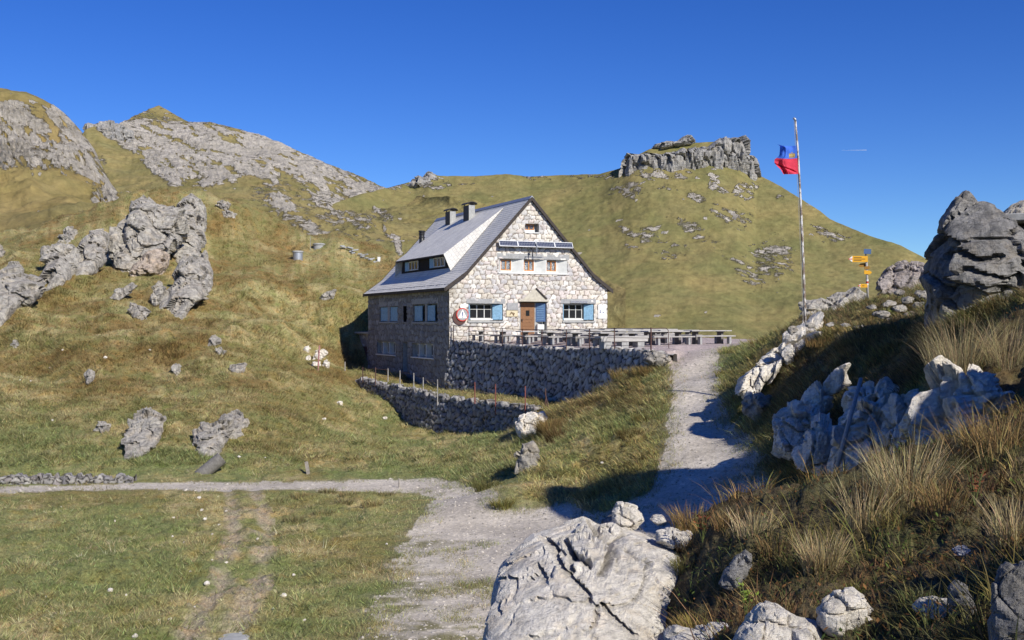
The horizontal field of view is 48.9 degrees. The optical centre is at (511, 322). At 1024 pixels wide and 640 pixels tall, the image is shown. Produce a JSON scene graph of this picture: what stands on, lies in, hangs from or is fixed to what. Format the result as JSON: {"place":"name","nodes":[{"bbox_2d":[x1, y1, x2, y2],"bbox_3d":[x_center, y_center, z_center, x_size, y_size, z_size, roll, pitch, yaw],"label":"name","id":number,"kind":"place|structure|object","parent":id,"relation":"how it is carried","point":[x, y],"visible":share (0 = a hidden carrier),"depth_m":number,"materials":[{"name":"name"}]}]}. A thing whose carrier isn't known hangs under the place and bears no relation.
{"place":"outdoors","nodes":[
{"label":"outdoors","id":0,"kind":"place"},
{"bbox_2d":[0,88,120,231],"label":"mountain","id":1,"kind":"structure","parent":0,"point":[50,165],"depth_m":253.28,"materials":[{"name":"stone"}]},
{"bbox_2d":[83,105,625,327],"bbox_3d":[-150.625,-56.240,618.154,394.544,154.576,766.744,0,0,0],"label":"mountain","id":2,"kind":"structure","parent":0,"point":[169,150],"depth_m":494.92,"materials":[{"name":"stone"}]},
{"bbox_2d":[82,120,135,141],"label":"rock crag","id":3,"kind":"structure","parent":2,"relation":"on","point":[110,129],"depth_m":575.42,"materials":[{"name":"stone"}]},
{"bbox_2d":[0,346,774,639],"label":"gravel road","id":4,"kind":"structure","parent":0,"point":[715,455],"depth_m":37.73,"materials":[{"name":"gravel"}]},
{"bbox_2d":[0,186,1023,639],"bbox_3d":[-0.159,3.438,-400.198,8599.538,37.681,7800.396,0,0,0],"label":"hillside","id":5,"kind":"structure","parent":0,"point":[258,518],"depth_m":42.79,"materials":[{"name":"plant"}]},
{"bbox_2d":[0,261,46,326],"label":"rock outcrop","id":6,"kind":"object","parent":5,"relation":"on","point":[19,288],"visible":0.99,"depth_m":84.34,"materials":[{"name":"stone"}]},
{"bbox_2d":[39,243,82,290],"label":"rock outcrop","id":7,"kind":"object","parent":5,"relation":"on","point":[60,261],"visible":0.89,"depth_m":95.32,"materials":[{"name":"stone"}]},
{"bbox_2d":[56,226,77,243],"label":"rock outcrop","id":8,"kind":"object","parent":5,"relation":"on","point":[71,232],"visible":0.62,"depth_m":114.20,"materials":[{"name":"stone"}]},
{"bbox_2d":[0,472,136,484],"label":"dry stone wall","id":9,"kind":"structure","parent":5,"relation":"on","point":[43,478],"depth_m":48.73,"materials":[{"name":"stone"}]},
{"bbox_2d":[75,228,109,274],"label":"rock outcrop","id":10,"kind":"object","parent":5,"relation":"on","point":[92,247],"visible":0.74,"depth_m":98.39,"materials":[{"name":"stone"}]},
{"bbox_2d":[93,421,110,432],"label":"boulder","id":11,"kind":"object","parent":5,"relation":"on","point":[102,426],"visible":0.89,"depth_m":59.52,"materials":[{"name":"stone"}]},
{"bbox_2d":[107,215,140,271],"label":"rock outcrop","id":12,"kind":"object","parent":5,"relation":"on","point":[118,251],"visible":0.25,"depth_m":102.32,"materials":[{"name":"stone"}]},
{"bbox_2d":[110,282,137,299],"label":"boulder","id":13,"kind":"object","parent":5,"relation":"on","point":[122,293],"visible":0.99,"depth_m":90.25,"materials":[{"name":"stone"}]},
{"bbox_2d":[127,302,150,319],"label":"boulder","id":14,"kind":"object","parent":5,"relation":"on","point":[138,311],"visible":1,"depth_m":86.08,"materials":[{"name":"stone"}]},
{"bbox_2d":[121,407,166,459],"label":"rock outcrop","id":15,"kind":"object","parent":5,"relation":"on","point":[145,430],"visible":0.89,"depth_m":56.81,"materials":[{"name":"stone"}]},
{"bbox_2d":[129,248,169,276],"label":"rock outcrop","id":16,"kind":"object","parent":5,"relation":"on","point":[153,262],"visible":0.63,"depth_m":99.60,"materials":[{"name":"stone"}]},
{"bbox_2d":[122,194,188,257],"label":"rock outcrop","id":17,"kind":"object","parent":5,"relation":"on","point":[151,224],"visible":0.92,"depth_m":104.09,"materials":[{"name":"stone"}]},
{"bbox_2d":[150,281,166,306],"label":"boulder","id":18,"kind":"object","parent":5,"relation":"on","point":[158,293],"visible":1,"depth_m":89.26,"materials":[{"name":"stone"}]},
{"bbox_2d":[159,250,212,319],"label":"rock outcrop","id":19,"kind":"object","parent":5,"relation":"on","point":[190,287],"visible":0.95,"depth_m":90.67,"materials":[{"name":"stone"}]},
{"bbox_2d":[171,193,206,262],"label":"rock outcrop","id":20,"kind":"object","parent":5,"relation":"on","point":[196,217],"visible":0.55,"depth_m":112.89,"materials":[{"name":"stone"}]},
{"bbox_2d":[195,453,225,474],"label":"boulder","id":21,"kind":"object","parent":5,"relation":"on","point":[214,463],"visible":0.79,"depth_m":51.40,"materials":[{"name":"grey stone"}]},
{"bbox_2d":[192,414,234,455],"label":"rock outcrop","id":22,"kind":"object","parent":5,"relation":"on","point":[211,437],"visible":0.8,"depth_m":56.96,"materials":[{"name":"stone"}]},
{"bbox_2d":[218,631,249,639],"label":"rock","id":23,"kind":"object","parent":5,"relation":"on","point":[236,636],"visible":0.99,"depth_m":25.04,"materials":[{"name":"grey stone"}]},
{"bbox_2d":[227,409,249,439],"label":"rock outcrop","id":24,"kind":"object","parent":5,"relation":"on","point":[240,420],"visible":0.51,"depth_m":60.04,"materials":[{"name":"stone"}]},
{"bbox_2d":[0,430,646,639],"bbox_3d":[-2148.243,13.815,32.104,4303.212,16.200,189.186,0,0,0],"label":"meadow grass","id":25,"kind":"structure","parent":5,"relation":"on","point":[109,601],"depth_m":30.98,"materials":[{"name":"plant"}]},
{"bbox_2d":[355,332,402,359],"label":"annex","id":26,"kind":"object","parent":5,"relation":"on","point":[363,336],"visible":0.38,"depth_m":96.20,"materials":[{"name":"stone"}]},
{"bbox_2d":[355,377,543,432],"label":"dry stone wall","id":27,"kind":"structure","parent":5,"relation":"on","point":[467,413],"depth_m":68.10,"materials":[{"name":"stone"}]},
{"bbox_2d":[362,367,548,414],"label":"wire fence","id":28,"kind":"object","parent":27,"relation":"on","point":[375,368],"visible":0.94,"depth_m":65.22,"materials":[{"name":"metal"}]},
{"bbox_2d":[472,477,503,492],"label":"grass tussock","id":29,"kind":"object","parent":5,"relation":"on","point":[478,488],"depth_m":42.87,"materials":[{"name":"plant"}]},
{"bbox_2d":[486,497,516,509],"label":"grass tussock","id":30,"kind":"object","parent":5,"relation":"on","point":[494,504],"depth_m":39.81,"materials":[{"name":"plant"}]},
{"bbox_2d":[514,440,539,473],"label":"boulder","id":31,"kind":"object","parent":5,"relation":"on","point":[527,454],"visible":0.78,"depth_m":44.39,"materials":[{"name":"stone"}]},
{"bbox_2d":[515,411,547,438],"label":"boulder","id":32,"kind":"object","parent":5,"relation":"on","point":[525,420],"visible":0.52,"depth_m":54.54,"materials":[{"name":"white stone"}]},
{"bbox_2d":[529,413,566,436],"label":"grass tussock","id":33,"kind":"object","parent":5,"relation":"on","point":[554,422],"depth_m":52.77,"materials":[{"name":"plant"}]},
{"bbox_2d":[536,425,574,444],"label":"grass tussock","id":34,"kind":"object","parent":5,"relation":"on","point":[555,433],"depth_m":49.22,"materials":[{"name":"plant"}]},
{"bbox_2d":[444,339,676,401],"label":"terrace wall","id":35,"kind":"structure","parent":5,"relation":"on","point":[556,372],"depth_m":67.37,"materials":[{"name":"stone"}]},
{"bbox_2d":[453,325,668,350],"bbox_3d":[2.310,0.894,66.296,2.171,1.489,25.181,0,0,-25],"label":"railing","id":36,"kind":"object","parent":35,"relation":"on","point":[614,337],"visible":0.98,"depth_m":62.04,"materials":[{"name":"wood"}]},
{"bbox_2d":[482,516,680,639],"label":"boulder","id":37,"kind":"object","parent":5,"relation":"on","point":[572,579],"visible":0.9,"depth_m":10.69,"materials":[{"name":"white stone"}]},
{"bbox_2d":[599,522,621,534],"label":"boulder","id":38,"kind":"object","parent":37,"relation":"on","point":[612,528],"visible":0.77,"depth_m":12.09,"materials":[{"name":"white stone"}]},
{"bbox_2d":[610,501,643,529],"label":"boulder","id":39,"kind":"object","parent":37,"relation":"on","point":[626,514],"visible":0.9,"depth_m":12.34,"materials":[{"name":"white stone"}]},
{"bbox_2d":[605,367,632,379],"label":"grass tussock","id":40,"kind":"object","parent":5,"relation":"on","point":[617,374],"depth_m":54.78,"materials":[{"name":"plant"}]},
{"bbox_2d":[613,426,643,440],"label":"grass tussock","id":41,"kind":"object","parent":5,"relation":"on","point":[619,431],"depth_m":43.80,"materials":[{"name":"plant"}]},
{"bbox_2d":[642,350,670,367],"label":"boulder","id":42,"kind":"object","parent":5,"relation":"on","point":[653,357],"visible":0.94,"depth_m":53.31,"materials":[{"name":"stone"}]},
{"bbox_2d":[655,527,692,549],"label":"boulder","id":43,"kind":"object","parent":5,"relation":"on","point":[664,536],"visible":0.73,"depth_m":11.58,"materials":[{"name":"white stone"}]},
{"bbox_2d":[662,551,695,575],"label":"grass tussock","id":44,"kind":"object","parent":5,"relation":"on","point":[679,565],"depth_m":11.04,"materials":[{"name":"plant"}]},
{"bbox_2d":[659,501,722,533],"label":"grass tussock","id":45,"kind":"object","parent":5,"relation":"on","point":[685,523],"depth_m":11.96,"materials":[{"name":"plant"}]},
{"bbox_2d":[669,606,712,628],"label":"grass tussock","id":46,"kind":"object","parent":5,"relation":"on","point":[688,619],"depth_m":9.64,"materials":[{"name":"plant"}]},
{"bbox_2d":[663,622,728,639],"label":"boulder","id":47,"kind":"object","parent":5,"relation":"on","point":[676,632],"visible":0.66,"depth_m":8.00,"materials":[{"name":"white stone"}]},
{"bbox_2d":[691,509,711,542],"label":"leafy plant","id":48,"kind":"object","parent":5,"relation":"on","point":[703,529],"visible":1,"depth_m":11.18,"materials":[{"name":"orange plant"}]},
{"bbox_2d":[709,508,743,532],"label":"grass tussock","id":49,"kind":"object","parent":5,"relation":"on","point":[725,524],"depth_m":11.13,"materials":[{"name":"plant"}]},
{"bbox_2d":[718,549,751,590],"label":"boulder","id":50,"kind":"object","parent":5,"relation":"on","point":[740,564],"visible":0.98,"depth_m":9.73,"materials":[{"name":"grey stone"}]},
{"bbox_2d":[736,577,758,615],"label":"leafy plant","id":51,"kind":"object","parent":5,"relation":"on","point":[745,593],"visible":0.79,"depth_m":8.39,"materials":[{"name":"green plant"}]},
{"bbox_2d":[722,504,785,538],"bbox_3d":[2.245,1.835,10.395,0.661,0.313,0.647,0,0,0],"label":"grass tussock","id":52,"kind":"object","parent":5,"relation":"on","point":[750,526],"depth_m":10.41,"materials":[{"name":"plant"}]},
{"bbox_2d":[741,392,771,421],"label":"rock outcrop","id":53,"kind":"object","parent":5,"relation":"on","point":[752,403],"visible":0.74,"depth_m":40.21,"materials":[{"name":"stone"}]},
{"bbox_2d":[514,272,1023,510],"bbox_3d":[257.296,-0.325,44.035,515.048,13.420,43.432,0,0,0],"label":"bank grass","id":54,"kind":"structure","parent":5,"relation":"on","point":[869,347],"depth_m":39.51,"materials":[{"name":"plant"}]},
{"bbox_2d":[747,527,795,558],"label":"grass tussock","id":55,"kind":"object","parent":5,"relation":"on","point":[763,541],"depth_m":9.91,"materials":[{"name":"plant"}]},
{"bbox_2d":[733,601,822,639],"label":"boulder","id":56,"kind":"object","parent":5,"relation":"on","point":[766,620],"visible":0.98,"depth_m":6.97,"materials":[{"name":"white stone"}]},
{"bbox_2d":[735,311,823,398],"bbox_3d":[10.087,1.314,42.425,3.644,3.542,2.213,0,0,0],"label":"rock outcrop","id":57,"kind":"object","parent":5,"relation":"on","point":[759,375],"visible":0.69,"depth_m":41.88,"materials":[{"name":"white stone"}]},
{"bbox_2d":[773,547,802,574],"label":"grass tussock","id":58,"kind":"object","parent":5,"relation":"on","point":[787,562],"depth_m":9.54,"materials":[{"name":"plant"}]},
{"bbox_2d":[771,399,814,460],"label":"rock outcrop","id":59,"kind":"object","parent":5,"relation":"on","point":[791,422],"visible":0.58,"depth_m":32.48,"materials":[{"name":"white stone"}]},
{"bbox_2d":[793,117,806,322],"bbox_3d":[10.998,-3.728,42.987,0.544,8.296,0.135,0,0,0],"label":"flagpole","id":60,"kind":"object","parent":5,"relation":"on","point":[802,248],"visible":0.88,"depth_m":42.96,"materials":[{"name":"metal"}]},
{"bbox_2d":[774,145,797,173],"bbox_3d":[10.476,-6.256,42.926,0.898,1.167,0.304,0,0,0],"label":"flag","id":61,"kind":"object","parent":60,"relation":"attached to","point":[785,161],"visible":1,"depth_m":42.90,"materials":[{"name":"fabric"}]},
{"bbox_2d":[791,411,833,477],"bbox_3d":[8.500,3.360,31.105,1.486,1.769,1.738,0,0,0],"label":"rock outcrop","id":62,"kind":"object","parent":5,"relation":"on","point":[816,444],"visible":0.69,"depth_m":30.58,"materials":[{"name":"white stone"}]},
{"bbox_2d":[803,336,830,346],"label":"grass tussock","id":63,"kind":"object","parent":5,"relation":"on","point":[815,344],"depth_m":40.82,"materials":[{"name":"plant"}]},
{"bbox_2d":[618,330,1023,639],"bbox_3d":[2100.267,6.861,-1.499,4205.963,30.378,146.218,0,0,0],"label":"knoll grass","id":64,"kind":"structure","parent":5,"relation":"on","point":[898,525],"depth_m":9.53,"materials":[{"name":"plant"}]},
{"bbox_2d":[800,362,851,414],"bbox_3d":[9.356,2.256,33.963,1.814,2.150,1.184,0,0,-12],"label":"rock outcrop","id":65,"kind":"object","parent":5,"relation":"on","point":[816,397],"visible":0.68,"depth_m":33.67,"materials":[{"name":"white stone"}]},
{"bbox_2d":[788,525,865,576],"bbox_3d":[2.594,1.899,9.319,0.777,0.422,0.768,0,0,0],"label":"grass tussock","id":66,"kind":"object","parent":5,"relation":"on","point":[815,561],"depth_m":9.27,"materials":[{"name":"plant"}]},
{"bbox_2d":[798,287,866,314],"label":"rock cliff","id":67,"kind":"structure","parent":5,"relation":"on","point":[814,305],"depth_m":132.03,"materials":[{"name":"stone"}]},
{"bbox_2d":[659,305,1023,639],"bbox_3d":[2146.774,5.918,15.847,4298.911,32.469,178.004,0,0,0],"label":"knoll undergrowth","id":68,"kind":"object","parent":5,"relation":"on","point":[963,630],"visible":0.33,"depth_m":8.84,"materials":[{"name":"brown plant"}]},
{"bbox_2d":[663,306,1023,639],"bbox_3d":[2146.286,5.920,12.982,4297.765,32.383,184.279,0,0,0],"label":"knoll leaves","id":69,"kind":"object","parent":5,"relation":"on","point":[867,584],"visible":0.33,"depth_m":8.79,"materials":[{"name":"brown plant"}]},
{"bbox_2d":[816,587,873,637],"bbox_3d":[2.063,1.804,7.048,0.361,0.276,0.307,0,0,-21],"label":"boulder","id":70,"kind":"object","parent":5,"relation":"on","point":[835,606],"visible":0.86,"depth_m":6.94,"materials":[{"name":"white stone"}]},
{"bbox_2d":[834,377,862,471],"bbox_3d":[8.373,2.528,27.997,0.120,2.290,1.644,0,0,40],"label":"leaning pole","id":71,"kind":"object","parent":5,"relation":"on","point":[846,430],"visible":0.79,"depth_m":27.93,"materials":[{"name":"wood"}]},
{"bbox_2d":[827,394,887,474],"bbox_3d":[9.006,3.071,29.359,1.454,2.412,2.102,0,0,41],"label":"rock outcrop","id":72,"kind":"object","parent":5,"relation":"on","point":[862,421],"visible":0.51,"depth_m":29.10,"materials":[{"name":"white stone"}]},
{"bbox_2d":[849,249,871,299],"bbox_3d":[15.450,-1.822,49.962,1.049,2.937,0.247,0,0,0],"label":"signpost","id":73,"kind":"object","parent":5,"relation":"on","point":[861,259],"visible":0.98,"depth_m":49.92,"materials":[{"name":"metal"}]},
{"bbox_2d":[838,376,899,425],"bbox_3d":[9.988,2.264,31.652,1.923,1.536,1.614,0,0,0],"label":"rock outcrop","id":74,"kind":"object","parent":5,"relation":"on","point":[880,389],"visible":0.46,"depth_m":31.40,"materials":[{"name":"white stone"}]},
{"bbox_2d":[818,464,921,530],"bbox_3d":[3.091,1.548,9.997,1.024,0.559,0.866,0,0,-13],"label":"grass tussock","id":75,"kind":"object","parent":5,"relation":"on","point":[859,513],"depth_m":9.91,"materials":[{"name":"plant"}]},
{"bbox_2d":[850,470,921,508],"bbox_3d":[3.401,1.501,10.241,0.790,0.380,0.793,0,0,0],"label":"grass tussock","id":76,"kind":"object","parent":5,"relation":"on","point":[866,501],"depth_m":10.16,"materials":[{"name":"plant"}]},
{"bbox_2d":[878,389,918,454],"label":"rock outcrop","id":77,"kind":"object","parent":5,"relation":"on","point":[894,409],"visible":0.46,"depth_m":28.77,"materials":[{"name":"white stone"}]},
{"bbox_2d":[875,260,924,295],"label":"rock cliff","id":78,"kind":"structure","parent":5,"relation":"on","point":[900,274],"depth_m":303.82,"materials":[{"name":"stone"}]},
{"bbox_2d":[833,429,984,507],"bbox_3d":[3.588,1.324,10.174,1.440,0.751,1.378,0,0,0],"label":"grass tussock","id":79,"kind":"object","parent":5,"relation":"on","point":[881,478],"depth_m":10.10,"materials":[{"name":"plant"}]},
{"bbox_2d":[898,355,962,444],"bbox_3d":[7.725,1.706,20.282,1.425,2.262,1.263,0,0,0],"label":"rock outcrop","id":80,"kind":"object","parent":5,"relation":"on","point":[941,372],"visible":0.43,"depth_m":19.99,"materials":[{"name":"white stone"}]},
{"bbox_2d":[912,595,954,619],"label":"boulder","id":81,"kind":"object","parent":5,"relation":"on","point":[919,602],"visible":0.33,"depth_m":6.57,"materials":[{"name":"white stone"}]},
{"bbox_2d":[903,332,975,364],"bbox_3d":[8.525,0.530,22.445,1.343,0.980,1.480,0,0,0],"label":"grass tussock","id":82,"kind":"object","parent":5,"relation":"on","point":[931,354],"depth_m":22.47,"materials":[{"name":"plant"}]},
{"bbox_2d":[902,474,982,516],"bbox_3d":[3.615,1.429,9.422,0.716,0.346,0.618,0,0,41],"label":"grass tussock","id":83,"kind":"object","parent":5,"relation":"on","point":[939,503],"depth_m":9.37,"materials":[{"name":"plant"}]},
{"bbox_2d":[947,579,976,618],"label":"boulder","id":84,"kind":"object","parent":5,"relation":"on","point":[954,592],"visible":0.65,"depth_m":6.29,"materials":[{"name":"grey stone"}]},
{"bbox_2d":[952,545,972,555],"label":"boulder","id":85,"kind":"object","parent":5,"relation":"on","point":[959,550],"visible":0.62,"depth_m":8.52,"materials":[{"name":"white stone"}]},
{"bbox_2d":[911,307,1019,374],"bbox_3d":[8.697,0.335,21.277,2.298,1.365,2.334,0,0,0],"label":"grass tussock","id":86,"kind":"object","parent":5,"relation":"on","point":[961,359],"depth_m":21.16,"materials":[{"name":"plant"}]},
{"bbox_2d":[919,190,1023,331],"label":"rock pinnacle","id":87,"kind":"object","parent":5,"relation":"on","point":[974,249],"visible":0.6,"depth_m":32.54,"materials":[{"name":"grey stone"}]},
{"bbox_2d":[936,364,1015,440],"bbox_3d":[8.063,1.563,19.438,1.395,1.689,0.976,0,0,-37],"label":"rock outcrop","id":88,"kind":"object","parent":5,"relation":"on","point":[976,381],"visible":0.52,"depth_m":19.35,"materials":[{"name":"white stone"}]},
{"bbox_2d":[964,464,987,505],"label":"leafy plant","id":89,"kind":"object","parent":5,"relation":"on","point":[983,473],"visible":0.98,"depth_m":9.02,"materials":[{"name":"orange plant"}]},
{"bbox_2d":[944,402,1023,456],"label":"grass tussock","id":90,"kind":"object","parent":5,"relation":"on","point":[996,435],"depth_m":10.45,"materials":[{"name":"plant"}]},
{"bbox_2d":[953,315,1023,369],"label":"grass tussock","id":91,"kind":"object","parent":5,"relation":"on","point":[1003,352],"depth_m":20.68,"materials":[{"name":"plant"}]},
{"bbox_2d":[956,488,1023,551],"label":"grass tussock","id":92,"kind":"object","parent":5,"relation":"on","point":[1007,528],"depth_m":8.11,"materials":[{"name":"plant"}]},
{"bbox_2d":[987,561,1023,639],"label":"boulder","id":93,"kind":"object","parent":5,"relation":"on","point":[1007,595],"visible":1,"depth_m":5.37,"materials":[{"name":"grey stone"}]},
{"bbox_2d":[0,0,1023,257],"label":"sky","id":94,"kind":"structure","parent":0,"point":[900,108],"materials":[{"name":"blue"}]},
{"bbox_2d":[402,337,750,369],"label":"terrace","id":95,"kind":"structure","parent":0,"point":[683,349],"depth_m":62.24,"materials":[{"name":"stone"}]},
{"bbox_2d":[363,196,612,387],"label":"stone hut","id":96,"kind":"object","parent":95,"relation":"on","point":[442,270],"visible":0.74,"depth_m":81.03,"materials":[{"name":"grey"}]},
{"bbox_2d":[452,304,468,324],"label":"warning sign","id":97,"kind":"object","parent":96,"relation":"attached to","point":[460,316],"visible":1,"depth_m":77.57,"materials":[{"name":"metal"}]},
{"bbox_2d":[470,304,492,319],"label":"window","id":98,"kind":"structure","parent":96,"relation":"in","point":[477,311],"depth_m":78.90,"materials":[{"name":"paint"}]},
{"bbox_2d":[500,259,511,271],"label":"window","id":99,"kind":"structure","parent":96,"relation":"in","point":[505,265],"depth_m":79.40,"materials":[{"name":"orange wood"}]},
{"bbox_2d":[521,303,534,337],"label":"door","id":100,"kind":"structure","parent":96,"relation":"in","point":[527,309],"depth_m":80.33,"materials":[{"name":"brown wood"}]},
{"bbox_2d":[524,260,534,272],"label":"window","id":101,"kind":"structure","parent":96,"relation":"in","point":[529,265],"depth_m":80.18,"materials":[{"name":"orange wood"}]},
{"bbox_2d":[564,304,582,319],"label":"window","id":102,"kind":"structure","parent":96,"relation":"in","point":[571,311],"depth_m":81.90,"materials":[{"name":"paint"}]},
{"bbox_2d":[595,336,648,348],"bbox_3d":[5.824,1.023,59.605,3.000,0.640,0.620,0,0,-27],"label":"picnic table","id":103,"kind":"object","parent":95,"relation":"on","point":[605,342],"visible":0.81,"depth_m":59.35,"materials":[{"name":"grey wood"}]},
{"bbox_2d":[640,331,689,344],"bbox_3d":[8.600,0.868,63.169,2.700,0.852,0.865,0,0,-25],"label":"picnic table","id":104,"kind":"object","parent":95,"relation":"on","point":[677,339],"visible":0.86,"depth_m":63.00,"materials":[{"name":"grey wood"}]},
{"bbox_2d":[684,330,731,343],"bbox_3d":[11.195,0.838,64.346,2.700,0.852,0.865,0,0,-24],"label":"picnic table","id":105,"kind":"object","parent":95,"relation":"on","point":[695,339],"visible":0.88,"depth_m":64.10,"materials":[{"name":"grey wood"}]},
{"bbox_2d":[332,142,927,338],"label":"mountain","id":106,"kind":"structure","parent":0,"point":[709,247],"depth_m":407.35,"materials":[{"name":"plant"}]},
{"bbox_2d":[408,171,443,188],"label":"rock crag","id":107,"kind":"structure","parent":106,"relation":"on","point":[426,178],"depth_m":473.85,"materials":[{"name":"stone"}]},
{"bbox_2d":[652,135,695,149],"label":"rock crag","id":108,"kind":"structure","parent":106,"relation":"on","point":[686,140],"depth_m":467.52,"materials":[{"name":"stone"}]},
{"bbox_2d":[619,135,761,180],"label":"rock butte","id":109,"kind":"object","parent":106,"relation":"on","point":[733,153],"visible":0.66,"depth_m":451.52,"materials":[{"name":"stone"}]},
{"bbox_2d":[1004,200,1023,213],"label":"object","id":110,"kind":"structure","parent":0,"point":[1017,207],"depth_m":880.81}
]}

